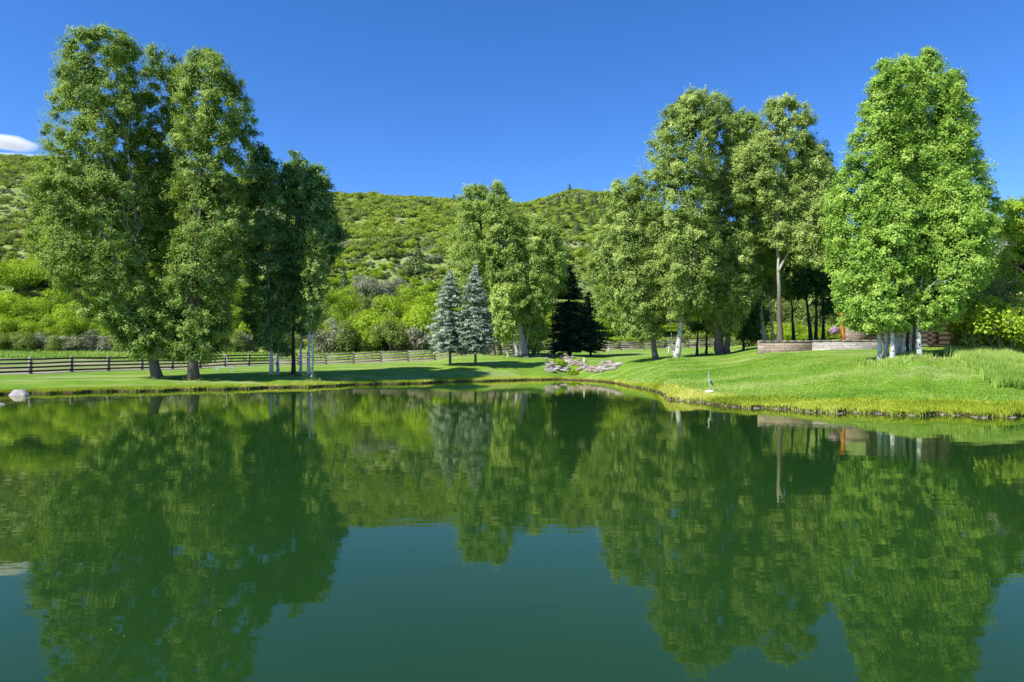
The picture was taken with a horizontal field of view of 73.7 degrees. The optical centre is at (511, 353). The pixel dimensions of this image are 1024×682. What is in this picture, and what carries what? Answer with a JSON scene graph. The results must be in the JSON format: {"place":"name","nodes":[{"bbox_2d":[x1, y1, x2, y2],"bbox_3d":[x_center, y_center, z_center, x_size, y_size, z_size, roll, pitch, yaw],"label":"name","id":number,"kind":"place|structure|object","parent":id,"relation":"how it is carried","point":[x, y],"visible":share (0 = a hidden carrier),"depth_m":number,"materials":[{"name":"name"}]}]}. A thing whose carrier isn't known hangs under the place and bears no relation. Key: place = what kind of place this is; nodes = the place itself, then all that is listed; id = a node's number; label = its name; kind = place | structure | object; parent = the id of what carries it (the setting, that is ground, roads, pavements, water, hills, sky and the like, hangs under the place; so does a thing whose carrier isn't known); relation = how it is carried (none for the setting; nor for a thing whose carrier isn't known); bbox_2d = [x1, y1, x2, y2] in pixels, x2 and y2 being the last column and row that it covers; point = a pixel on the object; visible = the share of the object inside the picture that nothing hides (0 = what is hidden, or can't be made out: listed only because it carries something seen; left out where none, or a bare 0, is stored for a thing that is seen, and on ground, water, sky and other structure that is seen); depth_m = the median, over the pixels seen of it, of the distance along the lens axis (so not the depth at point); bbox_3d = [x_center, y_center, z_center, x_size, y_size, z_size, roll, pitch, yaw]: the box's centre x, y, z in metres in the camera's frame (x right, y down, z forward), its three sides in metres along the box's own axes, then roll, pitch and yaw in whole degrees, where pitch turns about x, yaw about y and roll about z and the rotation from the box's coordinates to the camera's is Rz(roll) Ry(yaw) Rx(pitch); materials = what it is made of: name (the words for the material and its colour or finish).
{"place":"outdoors","nodes":[
{"label":"outdoors","id":0,"kind":"place"},
{"bbox_2d":[0,365,261,374],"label":"path","id":1,"kind":"structure","parent":0,"point":[118,370],"depth_m":61.21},
{"bbox_2d":[0,349,456,361],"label":"pasture grass","id":2,"kind":"structure","parent":0,"point":[12,353],"depth_m":94.94,"materials":[{"name":"green plant"}]},
{"bbox_2d":[0,160,855,352],"bbox_3d":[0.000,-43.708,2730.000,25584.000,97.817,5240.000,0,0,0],"label":"hillside","id":3,"kind":"structure","parent":0,"point":[383,260],"depth_m":158.77,"materials":[{"name":"green plant"}]},
{"bbox_2d":[0,290,47,319],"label":"shrub","id":4,"kind":"object","parent":3,"relation":"on","point":[27,301],"visible":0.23,"depth_m":119.30,"materials":[{"name":"green plant"}]},
{"bbox_2d":[0,312,48,334],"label":"shrub","id":5,"kind":"object","parent":3,"relation":"on","point":[7,324],"visible":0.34,"depth_m":111.05,"materials":[{"name":"green plant"}]},
{"bbox_2d":[0,251,74,291],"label":"shrub","id":6,"kind":"object","parent":3,"relation":"on","point":[11,276],"visible":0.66,"depth_m":130.32,"materials":[{"name":"green plant"}]},
{"bbox_2d":[0,288,95,321],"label":"shrub","id":7,"kind":"object","parent":3,"relation":"on","point":[5,308],"visible":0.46,"depth_m":116.37,"materials":[{"name":"green plant"}]},
{"bbox_2d":[17,258,82,286],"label":"shrub","id":8,"kind":"object","parent":3,"relation":"on","point":[25,269],"visible":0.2,"depth_m":133.64,"materials":[{"name":"green plant"}]},
{"bbox_2d":[14,314,107,336],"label":"shrub","id":9,"kind":"object","parent":3,"relation":"on","point":[59,332],"visible":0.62,"depth_m":110.75,"materials":[{"name":"green plant"}]},
{"bbox_2d":[15,293,117,319],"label":"shrub","id":10,"kind":"object","parent":3,"relation":"on","point":[50,304],"visible":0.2,"depth_m":117.75,"materials":[{"name":"green plant"}]},
{"bbox_2d":[50,300,101,332],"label":"shrub","id":11,"kind":"object","parent":3,"relation":"on","point":[72,320],"visible":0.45,"depth_m":110.48,"materials":[{"name":"green plant"}]},
{"bbox_2d":[76,312,132,338],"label":"shrub","id":12,"kind":"object","parent":3,"relation":"on","point":[101,331],"visible":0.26,"depth_m":112.03,"materials":[{"name":"green plant"}]},
{"bbox_2d":[212,304,244,334],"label":"shrub","id":13,"kind":"object","parent":3,"relation":"on","point":[236,324],"visible":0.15,"depth_m":115.43,"materials":[{"name":"green plant"}]},
{"bbox_2d":[316,301,339,330],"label":"shrub","id":14,"kind":"object","parent":3,"relation":"on","point":[320,325],"visible":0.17,"depth_m":114.85,"materials":[{"name":"green plant"}]},
{"bbox_2d":[319,285,368,314],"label":"shrub","id":15,"kind":"object","parent":3,"relation":"on","point":[331,298],"visible":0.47,"depth_m":123.63,"materials":[{"name":"green plant"}]},
{"bbox_2d":[318,302,374,334],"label":"shrub","id":16,"kind":"object","parent":3,"relation":"on","point":[342,316],"visible":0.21,"depth_m":111.05,"materials":[{"name":"green plant"}]},
{"bbox_2d":[337,274,391,302],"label":"shrub","id":17,"kind":"object","parent":3,"relation":"on","point":[364,285],"visible":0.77,"depth_m":127.65,"materials":[{"name":"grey plant"}]},
{"bbox_2d":[346,292,389,323],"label":"shrub","id":18,"kind":"object","parent":3,"relation":"on","point":[366,304],"visible":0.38,"depth_m":119.30,"materials":[{"name":"green plant"}]},
{"bbox_2d":[0,156,736,351],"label":"sagebrush","id":19,"kind":"object","parent":3,"relation":"on","point":[344,242],"visible":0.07,"depth_m":174.67,"materials":[{"name":"green plant"}]},
{"bbox_2d":[351,293,437,349],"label":"shrub","id":20,"kind":"object","parent":3,"relation":"on","point":[366,323],"visible":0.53,"depth_m":108.52,"materials":[{"name":"green plant"}]},
{"bbox_2d":[381,275,414,300],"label":"shrub","id":21,"kind":"object","parent":3,"relation":"on","point":[393,286],"visible":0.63,"depth_m":130.86,"materials":[{"name":"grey plant"}]},
{"bbox_2d":[0,154,797,352],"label":"scrub oak","id":22,"kind":"object","parent":3,"relation":"on","point":[387,223],"visible":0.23,"depth_m":194.94,"materials":[{"name":"green plant"}]},
{"bbox_2d":[0,154,805,350],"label":"olive scrub","id":23,"kind":"object","parent":3,"relation":"on","point":[23,223],"visible":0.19,"depth_m":181.23,"materials":[{"name":"green plant"}]},
{"bbox_2d":[386,283,442,313],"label":"shrub","id":24,"kind":"object","parent":3,"relation":"on","point":[407,289],"visible":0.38,"depth_m":123.30,"materials":[{"name":"green plant"}]},
{"bbox_2d":[408,241,427,274],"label":"hill conifer","id":25,"kind":"object","parent":3,"relation":"on","point":[417,256],"visible":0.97,"depth_m":149.46,"materials":[{"name":"green plant"}]},
{"bbox_2d":[400,291,488,319],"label":"shrub","id":26,"kind":"object","parent":3,"relation":"on","point":[435,294],"visible":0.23,"depth_m":118.20,"materials":[{"name":"green plant"}]},
{"bbox_2d":[0,380,1023,681],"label":"pond water","id":27,"kind":"structure","parent":0,"point":[526,530],"depth_m":8.14,"materials":[{"name":"green liquid"}]},
{"bbox_2d":[0,337,1023,417],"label":"lawn","id":28,"kind":"structure","parent":0,"point":[487,366],"depth_m":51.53,"materials":[{"name":"green plant"}]},
{"bbox_2d":[0,331,21,350],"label":"shrub","id":29,"kind":"object","parent":28,"relation":"on","point":[5,343],"visible":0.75,"depth_m":105.65,"materials":[{"name":"green plant"}]},
{"bbox_2d":[9,331,49,350],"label":"shrub","id":30,"kind":"object","parent":28,"relation":"on","point":[25,342],"visible":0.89,"depth_m":104.03,"materials":[{"name":"green plant"}]},
{"bbox_2d":[32,332,60,350],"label":"shrub","id":31,"kind":"object","parent":28,"relation":"on","point":[43,337],"visible":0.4,"depth_m":106.00,"materials":[{"name":"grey plant"}]},
{"bbox_2d":[43,334,86,350],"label":"shrub","id":32,"kind":"object","parent":28,"relation":"on","point":[57,341],"visible":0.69,"depth_m":104.03,"materials":[{"name":"green plant"}]},
{"bbox_2d":[55,329,108,350],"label":"shrub","id":33,"kind":"object","parent":28,"relation":"on","point":[90,341],"visible":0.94,"depth_m":105.18,"materials":[{"name":"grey plant"}]},
{"bbox_2d":[12,22,181,378],"bbox_3d":[-27.419,-9.966,46.054,10.537,23.713,8.338,0,0,0],"label":"cottonwood tree","id":34,"kind":"object","parent":28,"relation":"on","point":[107,178],"visible":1,"depth_m":44.74,"materials":[{"name":"green plant"}]},
{"bbox_2d":[0,353,268,373],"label":"wooden fence","id":35,"kind":"object","parent":28,"relation":"on","point":[30,363],"visible":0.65,"depth_m":60.34,"materials":[{"name":"brown wood"}]},
{"bbox_2d":[123,42,199,373],"bbox_3d":[-25.000,-10.215,49.032,5.280,23.990,4.276,0,0,0],"label":"cottonwood tree","id":36,"kind":"object","parent":28,"relation":"on","point":[165,156],"visible":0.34,"depth_m":48.19,"materials":[{"name":"green plant"}]},
{"bbox_2d":[153,41,263,379],"bbox_3d":[-20.585,-9.501,45.895,7.032,22.792,5.883,0,0,0],"label":"cottonwood tree","id":37,"kind":"object","parent":28,"relation":"on","point":[198,327],"visible":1,"depth_m":45.11,"materials":[{"name":"green plant"}]},
{"bbox_2d":[216,330,252,352],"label":"shrub","id":38,"kind":"object","parent":28,"relation":"on","point":[236,341],"visible":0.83,"depth_m":104.15,"materials":[{"name":"green plant"}]},
{"bbox_2d":[234,141,297,374],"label":"aspen tree","id":39,"kind":"object","parent":28,"relation":"on","point":[267,177],"visible":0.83,"depth_m":49.30,"materials":[{"name":"green plant"}]},
{"bbox_2d":[259,250,300,374],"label":"aspen tree","id":40,"kind":"object","parent":28,"relation":"on","point":[289,313],"visible":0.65,"depth_m":50.20,"materials":[{"name":"green plant"}]},
{"bbox_2d":[268,148,324,374],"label":"aspen tree","id":41,"kind":"object","parent":28,"relation":"on","point":[295,168],"visible":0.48,"depth_m":50.28,"materials":[{"name":"green plant"}]},
{"bbox_2d":[292,227,331,379],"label":"aspen tree","id":42,"kind":"object","parent":28,"relation":"on","point":[313,314],"visible":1,"depth_m":47.74,"materials":[{"name":"green plant"}]},
{"bbox_2d":[292,201,333,372],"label":"aspen tree","id":43,"kind":"object","parent":28,"relation":"on","point":[302,331],"visible":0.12,"depth_m":51.18,"materials":[{"name":"green plant"}]},
{"bbox_2d":[294,162,350,375],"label":"aspen tree","id":44,"kind":"object","parent":28,"relation":"on","point":[314,188],"visible":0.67,"depth_m":49.56,"materials":[{"name":"green plant"}]},
{"bbox_2d":[305,317,355,353],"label":"shrub","id":45,"kind":"object","parent":28,"relation":"on","point":[322,338],"visible":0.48,"depth_m":104.16,"materials":[{"name":"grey plant"}]},
{"bbox_2d":[327,319,359,351],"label":"shrub","id":46,"kind":"object","parent":28,"relation":"on","point":[346,340],"visible":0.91,"depth_m":103.55,"materials":[{"name":"green plant"}]},
{"bbox_2d":[348,325,385,352],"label":"shrub","id":47,"kind":"object","parent":28,"relation":"on","point":[365,335],"visible":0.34,"depth_m":105.14,"materials":[{"name":"green plant"}]},
{"bbox_2d":[356,325,400,351],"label":"shrub","id":48,"kind":"object","parent":28,"relation":"on","point":[367,346],"visible":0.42,"depth_m":104.92,"materials":[{"name":"green plant"}]},
{"bbox_2d":[370,319,414,350],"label":"shrub","id":49,"kind":"object","parent":28,"relation":"on","point":[397,339],"visible":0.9,"depth_m":103.27,"materials":[{"name":"green plant"}]},
{"bbox_2d":[273,343,538,364],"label":"wooden fence","id":50,"kind":"object","parent":28,"relation":"on","point":[354,356],"visible":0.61,"depth_m":80.56,"materials":[{"name":"brown wood"}]},
{"bbox_2d":[404,322,433,350],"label":"shrub","id":51,"kind":"object","parent":28,"relation":"on","point":[417,337],"visible":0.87,"depth_m":104.33,"materials":[{"name":"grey plant"}]},
{"bbox_2d":[425,269,470,364],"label":"blue spruce","id":52,"kind":"object","parent":28,"relation":"on","point":[447,342],"visible":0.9,"depth_m":61.39,"materials":[{"name":"green plant"}]},
{"bbox_2d":[443,181,503,355],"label":"cottonwood tree","id":53,"kind":"object","parent":28,"relation":"on","point":[468,249],"visible":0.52,"depth_m":75.72,"materials":[{"name":"green plant"}]},
{"bbox_2d":[453,264,500,365],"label":"blue spruce","id":54,"kind":"object","parent":28,"relation":"on","point":[478,338],"visible":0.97,"depth_m":60.96,"materials":[{"name":"green plant"}]},
{"bbox_2d":[476,178,534,355],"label":"cottonwood tree","id":55,"kind":"object","parent":28,"relation":"on","point":[499,199],"visible":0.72,"depth_m":74.07,"materials":[{"name":"green plant"}]},
{"bbox_2d":[487,279,528,356],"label":"cottonwood tree","id":56,"kind":"object","parent":28,"relation":"on","point":[504,308],"visible":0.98,"depth_m":71.30,"materials":[{"name":"green plant"}]},
{"bbox_2d":[0,375,1023,416],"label":"bank grass","id":57,"kind":"structure","parent":28,"relation":"on","point":[920,406],"depth_m":27.79,"materials":[{"name":"green plant"}]},
{"bbox_2d":[511,211,569,354],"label":"cottonwood tree","id":58,"kind":"object","parent":28,"relation":"on","point":[541,293],"visible":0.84,"depth_m":74.72,"materials":[{"name":"green plant"}]},
{"bbox_2d":[145,348,935,380],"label":"trunk foot grass","id":59,"kind":"structure","parent":28,"relation":"on","point":[300,373],"depth_m":49.67,"materials":[{"name":"green plant"}]},
{"bbox_2d":[539,236,573,354],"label":"cottonwood tree","id":60,"kind":"object","parent":28,"relation":"on","point":[548,263],"visible":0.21,"depth_m":79.55,"materials":[{"name":"green plant"}]},
{"bbox_2d":[544,265,600,355],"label":"black spruce","id":61,"kind":"object","parent":28,"relation":"on","point":[569,334],"visible":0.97,"depth_m":78.97,"materials":[{"name":"green plant"}]},
{"bbox_2d":[427,339,738,349],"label":"wooden fence","id":62,"kind":"object","parent":28,"relation":"on","point":[667,343],"visible":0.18,"depth_m":103.11,"materials":[{"name":"brown wood"}]},
{"bbox_2d":[580,290,612,355],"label":"black spruce","id":63,"kind":"object","parent":28,"relation":"on","point":[602,334],"visible":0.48,"depth_m":81.45,"materials":[{"name":"green plant"}]},
{"bbox_2d":[577,171,669,359],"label":"cottonwood tree","id":64,"kind":"object","parent":28,"relation":"on","point":[621,224],"visible":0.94,"depth_m":57.75,"materials":[{"name":"green plant"}]},
{"bbox_2d":[635,83,726,357],"bbox_3d":[14.216,-11.110,58.053,7.902,23.456,6.860,0,0,0],"label":"cottonwood tree","id":65,"kind":"object","parent":28,"relation":"on","point":[689,226],"visible":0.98,"depth_m":56.67,"materials":[{"name":"green plant"}]},
{"bbox_2d":[683,256,719,354],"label":"shade tree","id":66,"kind":"object","parent":28,"relation":"on","point":[696,326],"visible":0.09,"depth_m":62.64,"materials":[{"name":"green plant"}]},
{"bbox_2d":[695,89,769,354],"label":"cottonwood tree","id":67,"kind":"object","parent":28,"relation":"on","point":[721,323],"visible":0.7,"depth_m":58.76,"materials":[{"name":"green plant"}]},
{"bbox_2d":[727,258,774,349],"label":"shade tree","id":68,"kind":"object","parent":28,"relation":"on","point":[751,331],"visible":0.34,"depth_m":62.25,"materials":[{"name":"green plant"}]},
{"bbox_2d":[723,106,789,340],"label":"cottonwood tree","id":69,"kind":"object","parent":28,"relation":"on","point":[770,269],"visible":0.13,"depth_m":61.10,"materials":[{"name":"green plant"}]},
{"bbox_2d":[727,296,803,335],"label":"shrub","id":70,"kind":"object","parent":28,"relation":"on","point":[785,319],"visible":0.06,"depth_m":104.90,"materials":[{"name":"green plant"}]},
{"bbox_2d":[723,92,836,340],"bbox_3d":[22.929,-11.352,58.062,10.289,21.664,5.220,0,0,0],"label":"cottonwood tree","id":71,"kind":"object","parent":28,"relation":"on","point":[788,230],"visible":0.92,"depth_m":57.13,"materials":[{"name":"green plant"}]},
{"bbox_2d":[767,322,807,340],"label":"shrub","id":72,"kind":"object","parent":28,"relation":"on","point":[788,328],"visible":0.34,"depth_m":85.35,"materials":[{"name":"green plant"}]},
{"bbox_2d":[764,159,816,340],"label":"shade tree","id":73,"kind":"object","parent":28,"relation":"on","point":[794,290],"visible":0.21,"depth_m":65.14,"materials":[{"name":"green plant"}]},
{"bbox_2d":[767,296,836,332],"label":"shrub","id":74,"kind":"object","parent":28,"relation":"on","point":[800,313],"visible":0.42,"depth_m":100.93,"materials":[{"name":"green plant"}]},
{"bbox_2d":[783,331,827,340],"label":"shrub","id":75,"kind":"object","parent":28,"relation":"on","point":[787,336],"visible":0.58,"depth_m":79.64,"materials":[{"name":"green plant"}]},
{"bbox_2d":[789,137,842,339],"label":"shade tree","id":76,"kind":"object","parent":28,"relation":"on","point":[822,287],"visible":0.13,"depth_m":65.04,"materials":[{"name":"green plant"}]},
{"bbox_2d":[757,340,882,353],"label":"stone retaining wall","id":77,"kind":"structure","parent":28,"relation":"on","point":[763,347],"depth_m":50.77,"materials":[{"name":"stone"}]},
{"bbox_2d":[806,324,840,339],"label":"shrub","id":78,"kind":"object","parent":28,"relation":"on","point":[829,334],"visible":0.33,"depth_m":85.32,"materials":[{"name":"green plant"}]},
{"bbox_2d":[807,169,848,339],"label":"shade tree","id":79,"kind":"object","parent":28,"relation":"on","point":[817,279],"visible":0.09,"depth_m":65.22,"materials":[{"name":"green plant"}]},
{"bbox_2d":[810,178,854,339],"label":"shade tree","id":80,"kind":"object","parent":28,"relation":"on","point":[827,304],"visible":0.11,"depth_m":65.62,"materials":[{"name":"green plant"}]},
{"bbox_2d":[840,324,868,339],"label":"stone pier","id":81,"kind":"structure","parent":28,"relation":"on","point":[849,335],"depth_m":51.80,"materials":[{"name":"stone"}]},
{"bbox_2d":[816,56,919,359],"bbox_3d":[19.187,-7.752,37.050,5.127,16.711,4.168,0,0,0],"label":"aspen tree","id":82,"kind":"object","parent":28,"relation":"on","point":[846,295],"visible":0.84,"depth_m":36.43,"materials":[{"name":"green plant"}]},
{"bbox_2d":[845,172,933,358],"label":"aspen tree","id":83,"kind":"object","parent":28,"relation":"on","point":[902,211],"visible":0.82,"depth_m":35.46,"materials":[{"name":"green plant"}]},
{"bbox_2d":[845,349,950,369],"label":"grass","id":84,"kind":"structure","parent":28,"relation":"on","point":[906,356],"depth_m":35.94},
{"bbox_2d":[863,52,938,356],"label":"aspen tree","id":85,"kind":"object","parent":28,"relation":"on","point":[911,70],"visible":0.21,"depth_m":37.31,"materials":[{"name":"green plant"}]},
{"bbox_2d":[883,170,931,353],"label":"aspen tree","id":86,"kind":"object","parent":28,"relation":"on","point":[896,339],"visible":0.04,"depth_m":36.88,"materials":[{"name":"green plant"}]},
{"bbox_2d":[893,143,964,353],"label":"aspen tree","id":87,"kind":"object","parent":28,"relation":"on","point":[933,168],"visible":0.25,"depth_m":36.68,"materials":[{"name":"green plant"}]},
{"bbox_2d":[898,45,979,352],"bbox_3d":[23.770,-8.616,38.781,4.563,17.778,3.808,0,0,0],"label":"aspen tree","id":88,"kind":"object","parent":28,"relation":"on","point":[952,143],"visible":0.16,"depth_m":37.99,"materials":[{"name":"green plant"}]},
{"bbox_2d":[869,238,1022,346],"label":"log cabin","id":89,"kind":"object","parent":28,"relation":"on","point":[929,338],"visible":0.04,"depth_m":48.44,"materials":[{"name":"brown"}]},
{"bbox_2d":[901,166,1003,356],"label":"aspen tree","id":90,"kind":"object","parent":28,"relation":"on","point":[957,190],"visible":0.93,"depth_m":35.42,"materials":[{"name":"green plant"}]},
{"bbox_2d":[909,66,1010,351],"bbox_3d":[25.959,-8.230,39.545,4.717,16.760,4.009,0,0,39],"label":"aspen tree","id":91,"kind":"object","parent":28,"relation":"on","point":[980,165],"visible":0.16,"depth_m":38.82,"materials":[{"name":"green plant"}]},
{"bbox_2d":[945,294,1009,348],"bbox_3d":[25.763,-1.571,38.272,4.029,3.834,3.218,0,0,-18],"label":"shrub","id":92,"kind":"object","parent":28,"relation":"on","point":[972,340],"visible":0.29,"depth_m":37.16,"materials":[{"name":"green plant"}]},
{"bbox_2d":[945,295,1023,351],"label":"shrub","id":93,"kind":"object","parent":28,"relation":"on","point":[1012,330],"visible":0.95,"depth_m":36.16,"materials":[{"name":"green plant"}]},
{"bbox_2d":[958,279,1011,303],"bbox_3d":[29.135,-2.126,41.398,3.628,4.736,4.230,0,0,-28],"label":"shrub","id":94,"kind":"object","parent":28,"relation":"on","point":[995,288],"visible":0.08,"depth_m":40.87,"materials":[{"name":"green plant"}]},
{"bbox_2d":[968,295,1023,344],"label":"shrub","id":95,"kind":"object","parent":28,"relation":"on","point":[1019,303],"visible":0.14,"depth_m":37.34,"materials":[{"name":"green plant"}]},
{"bbox_2d":[973,277,1023,305],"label":"shrub","id":96,"kind":"object","parent":28,"relation":"on","point":[1013,293],"visible":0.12,"depth_m":40.62,"materials":[{"name":"green plant"}]},
{"bbox_2d":[976,251,1023,307],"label":"shrub","id":97,"kind":"object","parent":28,"relation":"on","point":[1020,275],"visible":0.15,"depth_m":42.60,"materials":[{"name":"green plant"}]},
{"bbox_2d":[977,250,1023,334],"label":"shrub","id":98,"kind":"object","parent":28,"relation":"on","point":[1015,300],"visible":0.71,"depth_m":36.55,"materials":[{"name":"green plant"}]},
{"bbox_2d":[986,194,1023,291],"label":"dark tree","id":99,"kind":"object","parent":28,"relation":"on","point":[1013,228],"visible":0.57,"depth_m":43.33,"materials":[{"name":"green plant"}]},
{"bbox_2d":[0,0,1023,232],"label":"sky","id":100,"kind":"structure","parent":0,"point":[540,98],"materials":[{"name":"blue"}]},
{"bbox_2d":[141,348,951,382],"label":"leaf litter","id":101,"kind":"object","parent":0,"point":[495,357],"visible":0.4,"depth_m":48.65,"materials":[{"name":"brown plant"}]},
{"bbox_2d":[942,344,1023,389],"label":"tall grass","id":102,"kind":"structure","parent":0,"point":[995,367],"depth_m":33.07,"materials":[{"name":"green plant"}]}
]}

